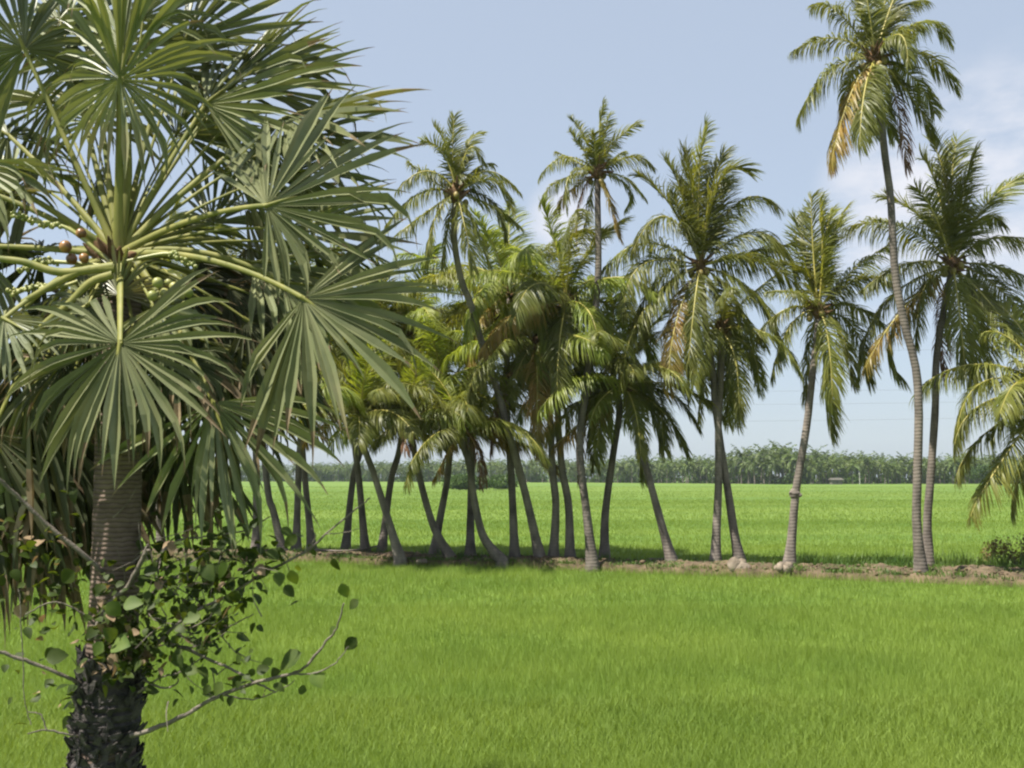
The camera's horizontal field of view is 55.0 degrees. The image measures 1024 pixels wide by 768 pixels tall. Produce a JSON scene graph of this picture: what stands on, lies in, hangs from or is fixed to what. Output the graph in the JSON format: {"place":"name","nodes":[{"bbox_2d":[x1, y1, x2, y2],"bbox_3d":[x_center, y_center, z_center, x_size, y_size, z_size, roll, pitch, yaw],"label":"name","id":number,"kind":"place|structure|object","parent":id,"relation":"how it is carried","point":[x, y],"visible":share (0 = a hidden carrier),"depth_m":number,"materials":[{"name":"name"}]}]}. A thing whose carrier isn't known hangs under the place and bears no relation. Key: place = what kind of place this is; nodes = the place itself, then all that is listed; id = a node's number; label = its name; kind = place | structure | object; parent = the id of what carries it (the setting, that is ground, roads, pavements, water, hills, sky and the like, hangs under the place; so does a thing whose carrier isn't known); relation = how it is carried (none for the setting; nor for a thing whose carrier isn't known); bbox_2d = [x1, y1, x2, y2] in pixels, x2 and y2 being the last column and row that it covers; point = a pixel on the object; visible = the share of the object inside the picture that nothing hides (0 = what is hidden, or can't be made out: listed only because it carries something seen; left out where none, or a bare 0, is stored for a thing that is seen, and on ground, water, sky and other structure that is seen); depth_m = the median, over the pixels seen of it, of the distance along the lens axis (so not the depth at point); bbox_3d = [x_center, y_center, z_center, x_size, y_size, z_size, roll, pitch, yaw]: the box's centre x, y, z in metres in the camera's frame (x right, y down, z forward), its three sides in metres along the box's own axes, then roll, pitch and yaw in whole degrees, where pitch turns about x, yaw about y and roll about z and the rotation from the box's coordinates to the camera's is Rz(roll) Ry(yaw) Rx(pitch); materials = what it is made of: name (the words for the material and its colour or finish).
{"place":"outdoors","nodes":[
{"label":"outdoors","id":0,"kind":"place"},
{"bbox_2d":[0,479,1023,767],"bbox_3d":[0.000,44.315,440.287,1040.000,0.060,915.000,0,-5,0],"label":"rice field","id":1,"kind":"structure","parent":0,"point":[662,487],"depth_m":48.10,"materials":[{"name":"green plant"}]},
{"bbox_2d":[0,0,470,767],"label":"palmyra palm","id":2,"kind":"object","parent":1,"relation":"on","point":[122,372],"visible":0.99,"depth_m":6.94,"materials":[{"name":"green plant"}]},
{"bbox_2d":[0,449,370,737],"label":"climbing shrub","id":3,"kind":"object","parent":2,"relation":"attached to","point":[209,573],"visible":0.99,"depth_m":6.52,"materials":[{"name":"green plant"}]},
{"bbox_2d":[331,461,344,481],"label":"palm","id":4,"kind":"object","parent":1,"relation":"on","point":[338,469],"visible":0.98,"depth_m":534.02,"materials":[{"name":"green plant"}]},
{"bbox_2d":[342,462,351,481],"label":"palm","id":5,"kind":"object","parent":1,"relation":"on","point":[345,470],"visible":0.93,"depth_m":544.12,"materials":[{"name":"green plant"}]},
{"bbox_2d":[375,461,390,481],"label":"palm","id":6,"kind":"object","parent":1,"relation":"on","point":[379,466],"visible":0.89,"depth_m":532.85,"materials":[{"name":"green plant"}]},
{"bbox_2d":[455,459,466,473],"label":"palm","id":7,"kind":"object","parent":1,"relation":"on","point":[461,466],"visible":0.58,"depth_m":507.12,"materials":[{"name":"green plant"}]},
{"bbox_2d":[436,473,506,489],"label":"bush","id":8,"kind":"object","parent":1,"relation":"on","point":[460,482],"visible":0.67,"depth_m":211.52,"materials":[{"name":"green plant"}]},
{"bbox_2d":[483,459,497,477],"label":"palm","id":9,"kind":"object","parent":1,"relation":"on","point":[489,467],"visible":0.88,"depth_m":489.50,"materials":[{"name":"green plant"}]},
{"bbox_2d":[491,474,518,488],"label":"bush","id":10,"kind":"object","parent":1,"relation":"on","point":[502,478],"visible":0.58,"depth_m":225.29,"materials":[{"name":"green plant"}]},
{"bbox_2d":[514,459,534,481],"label":"palm","id":11,"kind":"object","parent":1,"relation":"on","point":[524,467],"visible":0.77,"depth_m":479.24,"materials":[{"name":"green plant"}]},
{"bbox_2d":[522,463,536,481],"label":"palm","id":12,"kind":"object","parent":1,"relation":"on","point":[530,469],"visible":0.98,"depth_m":478.88,"materials":[{"name":"green plant"}]},
{"bbox_2d":[532,457,546,482],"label":"palm","id":13,"kind":"object","parent":1,"relation":"on","point":[539,467],"visible":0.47,"depth_m":474.96,"materials":[{"name":"green plant"}]},
{"bbox_2d":[565,461,576,482],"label":"palm","id":14,"kind":"object","parent":1,"relation":"on","point":[569,469],"visible":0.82,"depth_m":460.84,"materials":[{"name":"green plant"}]},
{"bbox_2d":[607,458,627,482],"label":"palm","id":15,"kind":"object","parent":1,"relation":"on","point":[617,468],"visible":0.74,"depth_m":442.06,"materials":[{"name":"green plant"}]},
{"bbox_2d":[240,449,1019,483],"bbox_3d":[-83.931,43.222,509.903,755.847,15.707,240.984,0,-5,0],"label":"palm grove","id":16,"kind":"object","parent":1,"relation":"on","point":[533,460],"visible":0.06,"depth_m":501.33,"materials":[{"name":"green plant"}]},
{"bbox_2d":[620,455,639,482],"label":"palm","id":17,"kind":"object","parent":1,"relation":"on","point":[633,468],"visible":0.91,"depth_m":436.11,"materials":[{"name":"green plant"}]},
{"bbox_2d":[242,469,1023,483],"bbox_3d":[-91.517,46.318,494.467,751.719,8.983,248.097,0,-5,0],"label":"undergrowth","id":18,"kind":"object","parent":1,"relation":"on","point":[538,478],"visible":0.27,"depth_m":416.63,"materials":[{"name":"green plant"}]},
{"bbox_2d":[653,465,666,482],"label":"palm","id":19,"kind":"object","parent":1,"relation":"on","point":[660,470],"visible":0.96,"depth_m":423.87,"materials":[{"name":"green plant"}]},
{"bbox_2d":[653,453,672,482],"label":"palm","id":20,"kind":"object","parent":1,"relation":"on","point":[661,462],"visible":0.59,"depth_m":428.01,"materials":[{"name":"green plant"}]},
{"bbox_2d":[660,459,675,482],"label":"palm","id":21,"kind":"object","parent":1,"relation":"on","point":[669,465],"visible":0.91,"depth_m":420.42,"materials":[{"name":"green plant"}]},
{"bbox_2d":[672,456,688,482],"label":"palm","id":22,"kind":"object","parent":1,"relation":"on","point":[679,465],"visible":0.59,"depth_m":419.34,"materials":[{"name":"green plant"}]},
{"bbox_2d":[678,455,695,482],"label":"palm","id":23,"kind":"object","parent":1,"relation":"on","point":[684,465],"visible":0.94,"depth_m":412.44,"materials":[{"name":"green plant"}]},
{"bbox_2d":[681,457,697,483],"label":"palm","id":24,"kind":"object","parent":1,"relation":"on","point":[689,464],"visible":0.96,"depth_m":411.44,"materials":[{"name":"green plant"}]},
{"bbox_2d":[688,453,709,480],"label":"palm","id":25,"kind":"object","parent":1,"relation":"on","point":[699,461],"visible":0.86,"depth_m":416.94,"materials":[{"name":"green plant"}]},
{"bbox_2d":[696,457,710,483],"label":"palm","id":26,"kind":"object","parent":1,"relation":"on","point":[703,467],"visible":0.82,"depth_m":412.03,"materials":[{"name":"green plant"}]},
{"bbox_2d":[701,457,714,483],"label":"palm","id":27,"kind":"object","parent":1,"relation":"on","point":[710,470],"visible":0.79,"depth_m":406.90,"materials":[{"name":"green plant"}]},
{"bbox_2d":[727,461,737,483],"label":"palm","id":28,"kind":"object","parent":1,"relation":"on","point":[729,468],"visible":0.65,"depth_m":398.25,"materials":[{"name":"green plant"}]},
{"bbox_2d":[727,445,752,483],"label":"palm","id":29,"kind":"object","parent":1,"relation":"on","point":[737,457],"visible":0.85,"depth_m":389.33,"materials":[{"name":"green plant"}]},
{"bbox_2d":[733,444,758,483],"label":"palm","id":30,"kind":"object","parent":1,"relation":"on","point":[748,451],"visible":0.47,"depth_m":389.26,"materials":[{"name":"green plant"}]},
{"bbox_2d":[735,453,756,483],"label":"palm","id":31,"kind":"object","parent":1,"relation":"on","point":[746,472],"visible":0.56,"depth_m":385.33,"materials":[{"name":"green plant"}]},
{"bbox_2d":[743,451,762,483],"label":"palm","id":32,"kind":"object","parent":1,"relation":"on","point":[751,460],"visible":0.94,"depth_m":376.68,"materials":[{"name":"green plant"}]},
{"bbox_2d":[751,455,772,483],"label":"palm","id":33,"kind":"object","parent":1,"relation":"on","point":[761,469],"visible":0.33,"depth_m":382.62,"materials":[{"name":"green plant"}]},
{"bbox_2d":[747,442,779,483],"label":"palm","id":34,"kind":"object","parent":1,"relation":"on","point":[757,454],"visible":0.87,"depth_m":375.22,"materials":[{"name":"green plant"}]},
{"bbox_2d":[759,452,784,483],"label":"palm","id":35,"kind":"object","parent":1,"relation":"on","point":[769,464],"visible":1,"depth_m":369.75,"materials":[{"name":"green plant"}]},
{"bbox_2d":[767,446,785,483],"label":"palm","id":36,"kind":"object","parent":1,"relation":"on","point":[777,453],"visible":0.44,"depth_m":382.00,"materials":[{"name":"green plant"}]},
{"bbox_2d":[768,439,797,477],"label":"palm","id":37,"kind":"object","parent":1,"relation":"on","point":[777,448],"visible":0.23,"depth_m":387.42,"materials":[{"name":"green plant"}]},
{"bbox_2d":[770,442,797,479],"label":"palm","id":38,"kind":"object","parent":1,"relation":"on","point":[783,455],"visible":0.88,"depth_m":376.39,"materials":[{"name":"green plant"}]},
{"bbox_2d":[780,450,804,472],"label":"palm","id":39,"kind":"object","parent":1,"relation":"on","point":[792,461],"visible":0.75,"depth_m":373.05,"materials":[{"name":"green plant"}]},
{"bbox_2d":[787,447,810,468],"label":"palm","id":40,"kind":"object","parent":1,"relation":"on","point":[797,457],"visible":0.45,"depth_m":374.45,"materials":[{"name":"green plant"}]},
{"bbox_2d":[803,460,822,483],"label":"palm","id":41,"kind":"object","parent":1,"relation":"on","point":[813,471],"visible":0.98,"depth_m":372.37,"materials":[{"name":"green plant"}]},
{"bbox_2d":[806,444,828,483],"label":"palm","id":42,"kind":"object","parent":1,"relation":"on","point":[815,452],"visible":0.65,"depth_m":380.36,"materials":[{"name":"green plant"}]},
{"bbox_2d":[806,453,829,483],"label":"palm","id":43,"kind":"object","parent":1,"relation":"on","point":[818,459],"visible":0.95,"depth_m":372.60,"materials":[{"name":"green plant"}]},
{"bbox_2d":[819,453,838,483],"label":"palm","id":44,"kind":"object","parent":1,"relation":"on","point":[828,466],"visible":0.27,"depth_m":387.07,"materials":[{"name":"green plant"}]},
{"bbox_2d":[820,457,844,477],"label":"palm","id":45,"kind":"object","parent":1,"relation":"on","point":[828,470],"visible":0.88,"depth_m":377.14,"materials":[{"name":"green plant"}]},
{"bbox_2d":[828,478,843,483],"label":"hut","id":46,"kind":"object","parent":1,"relation":"on","point":[835,480],"visible":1,"depth_m":362.76,"materials":[{"name":"grey"}]},
{"bbox_2d":[832,457,847,476],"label":"palm","id":47,"kind":"object","parent":1,"relation":"on","point":[839,466],"visible":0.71,"depth_m":384.15,"materials":[{"name":"green plant"}]},
{"bbox_2d":[831,450,850,477],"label":"palm","id":48,"kind":"object","parent":1,"relation":"on","point":[841,457],"visible":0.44,"depth_m":394.78,"materials":[{"name":"green plant"}]},
{"bbox_2d":[840,458,860,483],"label":"palm","id":49,"kind":"object","parent":1,"relation":"on","point":[851,467],"visible":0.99,"depth_m":377.03,"materials":[{"name":"green plant"}]},
{"bbox_2d":[855,452,876,483],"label":"palm","id":50,"kind":"object","parent":1,"relation":"on","point":[867,468],"visible":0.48,"depth_m":387.40,"materials":[{"name":"green plant"}]},
{"bbox_2d":[855,452,879,483],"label":"palm","id":51,"kind":"object","parent":1,"relation":"on","point":[866,462],"visible":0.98,"depth_m":382.27,"materials":[{"name":"green plant"}]},
{"bbox_2d":[872,451,893,483],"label":"palm","id":52,"kind":"object","parent":1,"relation":"on","point":[882,457],"visible":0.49,"depth_m":397.97,"materials":[{"name":"green plant"}]},
{"bbox_2d":[877,459,894,483],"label":"palm","id":53,"kind":"object","parent":1,"relation":"on","point":[886,464],"visible":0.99,"depth_m":384.79,"materials":[{"name":"green plant"}]},
{"bbox_2d":[874,456,899,483],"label":"palm","id":54,"kind":"object","parent":1,"relation":"on","point":[889,471],"visible":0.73,"depth_m":388.06,"materials":[{"name":"green plant"}]},
{"bbox_2d":[890,465,905,483],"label":"palm","id":55,"kind":"object","parent":1,"relation":"on","point":[896,471],"visible":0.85,"depth_m":391.19,"materials":[{"name":"green plant"}]},
{"bbox_2d":[894,459,908,483],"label":"palm","id":56,"kind":"object","parent":1,"relation":"on","point":[903,467],"visible":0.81,"depth_m":394.01,"materials":[{"name":"green plant"}]},
{"bbox_2d":[892,451,913,483],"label":"palm","id":57,"kind":"object","parent":1,"relation":"on","point":[903,460],"visible":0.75,"depth_m":397.16,"materials":[{"name":"green plant"}]},
{"bbox_2d":[903,456,925,473],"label":"palm","id":58,"kind":"object","parent":1,"relation":"on","point":[911,466],"visible":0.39,"depth_m":386.76,"materials":[{"name":"green plant"}]},
{"bbox_2d":[926,463,943,483],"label":"palm","id":59,"kind":"object","parent":1,"relation":"on","point":[936,469],"visible":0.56,"depth_m":393.40,"materials":[{"name":"green plant"}]},
{"bbox_2d":[935,458,952,483],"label":"palm","id":60,"kind":"object","parent":1,"relation":"on","point":[944,467],"visible":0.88,"depth_m":388.30,"materials":[{"name":"green plant"}]},
{"bbox_2d":[939,455,967,483],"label":"palm","id":61,"kind":"object","parent":1,"relation":"on","point":[949,465],"visible":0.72,"depth_m":386.10,"materials":[{"name":"green plant"}]},
{"bbox_2d":[945,453,970,483],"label":"palm","id":62,"kind":"object","parent":1,"relation":"on","point":[957,464],"visible":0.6,"depth_m":384.25,"materials":[{"name":"green plant"}]},
{"bbox_2d":[970,452,990,483],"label":"palm","id":63,"kind":"object","parent":1,"relation":"on","point":[979,461],"visible":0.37,"depth_m":397.08,"materials":[{"name":"green plant"}]},
{"bbox_2d":[981,451,999,464],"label":"palm","id":64,"kind":"object","parent":1,"relation":"on","point":[988,461],"visible":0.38,"depth_m":389.39,"materials":[{"name":"green plant"}]},
{"bbox_2d":[968,464,1020,485],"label":"bush","id":65,"kind":"object","parent":1,"relation":"on","point":[979,471],"visible":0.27,"depth_m":312.86,"materials":[{"name":"green plant"}]},
{"bbox_2d":[0,0,1023,478],"label":"sky","id":66,"kind":"structure","parent":0,"point":[515,69],"materials":[{"name":"blue"}]},
{"bbox_2d":[141,548,1023,587],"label":"dirt path","id":67,"kind":"structure","parent":0,"point":[972,568],"depth_m":31.40,"materials":[{"name":"soil"}]},
{"bbox_2d":[75,197,220,554],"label":"coconut palm","id":68,"kind":"object","parent":67,"relation":"on","point":[176,273],"visible":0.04,"depth_m":37.00,"materials":[{"name":"green plant"}]},
{"bbox_2d":[193,234,320,547],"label":"coconut palm","id":69,"kind":"object","parent":67,"relation":"on","point":[255,534],"depth_m":37.89,"materials":[{"name":"green plant"}]},
{"bbox_2d":[211,257,339,550],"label":"coconut palm","id":70,"kind":"object","parent":67,"relation":"on","point":[278,534],"depth_m":37.79,"materials":[{"name":"grey plant"}]},
{"bbox_2d":[245,362,378,551],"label":"coconut palm","id":71,"kind":"object","parent":67,"relation":"on","point":[310,535],"depth_m":39.51,"materials":[{"name":"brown plant"}]},
{"bbox_2d":[282,233,386,550],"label":"coconut palm","id":72,"kind":"object","parent":67,"relation":"on","point":[297,508],"depth_m":38.65,"materials":[{"name":"green plant"}]},
{"bbox_2d":[315,545,376,551],"bbox_3d":[-6.019,6.280,37.550,2.784,0.155,1.118,4,-6,-33],"label":"fallen stick","id":73,"kind":"object","parent":67,"relation":"on","point":[327,550],"visible":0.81,"depth_m":37.02,"materials":[{"name":"wood"}]},
{"bbox_2d":[296,293,421,551],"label":"coconut palm","id":74,"kind":"object","parent":67,"relation":"on","point":[364,541],"visible":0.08,"depth_m":37.78,"materials":[{"name":"green plant"}]},
{"bbox_2d":[285,327,456,566],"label":"coconut palm","id":75,"kind":"object","parent":67,"relation":"on","point":[360,430],"visible":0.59,"depth_m":33.96,"materials":[{"name":"green plant"}]},
{"bbox_2d":[331,258,463,549],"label":"coconut palm","id":76,"kind":"object","parent":67,"relation":"on","point":[346,541],"visible":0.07,"depth_m":39.41,"materials":[{"name":"green plant"}]},
{"bbox_2d":[331,235,490,551],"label":"coconut palm","id":77,"kind":"object","parent":67,"relation":"on","point":[383,535],"visible":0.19,"depth_m":38.44,"materials":[{"name":"green plant"}]},
{"bbox_2d":[326,345,506,557],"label":"coconut palm","id":78,"kind":"object","parent":67,"relation":"on","point":[442,543],"visible":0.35,"depth_m":34.60,"materials":[{"name":"green plant"}]},
{"bbox_2d":[416,558,427,564],"bbox_3d":[-3.111,6.120,33.847,0.411,0.228,0.400,0,-5,0],"label":"rock","id":79,"kind":"object","parent":67,"relation":"on","point":[421,561],"visible":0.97,"depth_m":33.72,"materials":[{"name":"grey stone"}]},
{"bbox_2d":[367,313,531,553],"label":"coconut palm","id":80,"kind":"object","parent":67,"relation":"on","point":[424,341],"visible":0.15,"depth_m":36.18,"materials":[{"name":"green plant"}]},
{"bbox_2d":[384,110,545,556],"bbox_3d":[-0.976,-1.466,32.435,6.264,15.417,3.292,3,-6,-26],"label":"coconut palm","id":81,"kind":"object","parent":67,"relation":"on","point":[455,192],"visible":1,"depth_m":32.42,"materials":[{"name":"green plant"}]},
{"bbox_2d":[370,339,573,568],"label":"coconut palm","id":82,"kind":"object","parent":67,"relation":"on","point":[439,438],"visible":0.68,"depth_m":33.40,"materials":[{"name":"green plant"}]},
{"bbox_2d":[393,230,579,555],"bbox_3d":[-0.745,0.357,38.256,7.064,12.870,7.572,3,-6,-29],"label":"coconut palm","id":83,"kind":"object","parent":67,"relation":"on","point":[470,547],"visible":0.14,"depth_m":36.75,"materials":[{"name":"green plant"}]},
{"bbox_2d":[394,197,613,557],"bbox_3d":[0.102,-0.404,36.807,7.227,14.116,8.259,-4,-7,39],"label":"coconut palm","id":84,"kind":"object","parent":67,"relation":"on","point":[512,261],"visible":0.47,"depth_m":35.55,"materials":[{"name":"green plant"}]},
{"bbox_2d":[432,270,615,556],"bbox_3d":[0.858,1.053,34.040,5.913,10.699,6.864,3,-6,-27],"label":"coconut palm","id":85,"kind":"object","parent":67,"relation":"on","point":[522,365],"visible":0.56,"depth_m":34.05,"materials":[{"name":"green plant"}]},
{"bbox_2d":[454,192,662,556],"bbox_3d":[1.962,-0.141,34.993,7.429,13.255,7.191,4,-7,-37],"label":"coconut palm","id":86,"kind":"object","parent":67,"relation":"on","point":[566,306],"visible":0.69,"depth_m":33.94,"materials":[{"name":"green plant"}]},
{"bbox_2d":[141,543,1023,580],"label":"bank grass","id":87,"kind":"structure","parent":67,"relation":"on","point":[937,564],"depth_m":32.14,"materials":[{"name":"green plant"}]},
{"bbox_2d":[154,549,1022,580],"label":"dirt clods","id":88,"kind":"object","parent":67,"relation":"on","point":[905,573],"visible":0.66,"depth_m":31.15,"materials":[{"name":"soil"}]},
{"bbox_2d":[514,280,681,559],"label":"coconut palm","id":89,"kind":"object","parent":67,"relation":"on","point":[597,441],"visible":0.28,"depth_m":34.73,"materials":[{"name":"green plant"}]},
{"bbox_2d":[538,97,657,571],"bbox_3d":[2.974,-2.004,34.814,3.513,16.931,2.980,3,-6,-31],"label":"coconut palm","id":90,"kind":"object","parent":67,"relation":"on","point":[598,164],"visible":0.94,"depth_m":34.95,"materials":[{"name":"green plant"}]},
{"bbox_2d":[537,306,730,560],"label":"coconut palm","id":91,"kind":"object","parent":67,"relation":"on","point":[630,409],"visible":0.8,"depth_m":33.49,"materials":[{"name":"green plant"}]},
{"bbox_2d":[591,111,823,561],"bbox_3d":[6.648,-1.660,34.083,7.778,16.110,3.706,0,-5,0],"label":"coconut palm","id":92,"kind":"object","parent":67,"relation":"on","point":[702,232],"visible":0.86,"depth_m":33.93,"materials":[{"name":"green plant"}]},
{"bbox_2d":[636,266,804,560],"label":"coconut palm","id":93,"kind":"object","parent":67,"relation":"on","point":[734,408],"visible":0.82,"depth_m":33.44,"materials":[{"name":"green plant"}]},
{"bbox_2d":[727,557,749,571],"bbox_3d":[7.159,5.826,31.085,0.768,0.768,0.647,0,-5,0],"label":"rock","id":94,"kind":"object","parent":67,"relation":"on","point":[734,563],"visible":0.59,"depth_m":30.86,"materials":[{"name":"beige stone"}]},
{"bbox_2d":[774,561,793,574],"bbox_3d":[8.533,5.807,30.739,0.705,0.528,0.399,2,-6,-20],"label":"rock","id":95,"kind":"object","parent":67,"relation":"on","point":[783,567],"visible":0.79,"depth_m":30.61,"materials":[{"name":"beige stone"}]},
{"bbox_2d":[749,188,900,564],"bbox_3d":[10.699,-0.246,32.891,5.306,13.074,2.867,0,-5,0],"label":"coconut palm","id":96,"kind":"object","parent":67,"relation":"on","point":[822,279],"visible":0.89,"depth_m":32.99,"materials":[{"name":"green plant"}]},
{"bbox_2d":[787,0,963,573],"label":"coconut palm","id":97,"kind":"object","parent":67,"relation":"on","point":[871,80],"visible":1,"depth_m":30.65,"materials":[{"name":"green plant"}]},
{"bbox_2d":[841,125,1023,565],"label":"coconut palm","id":98,"kind":"object","parent":67,"relation":"on","point":[952,235],"visible":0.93,"depth_m":32.69,"materials":[{"name":"green plant"}]},
{"bbox_2d":[909,288,1023,532],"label":"coconut palm","id":99,"kind":"object","parent":67,"relation":"on","point":[1010,397],"visible":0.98,"depth_m":30.02,"materials":[{"name":"green plant"}]},
{"bbox_2d":[978,541,1006,563],"bbox_3d":[15.991,5.589,32.728,0.977,0.779,0.755,0,-5,0],"label":"scrub bush","id":100,"kind":"object","parent":67,"relation":"on","point":[986,553],"visible":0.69,"depth_m":32.64,"materials":[{"name":"green plant"}]},
{"bbox_2d":[987,533,1023,564],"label":"scrub bush","id":101,"kind":"object","parent":67,"relation":"on","point":[1005,549],"visible":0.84,"depth_m":32.46,"materials":[{"name":"green plant"}]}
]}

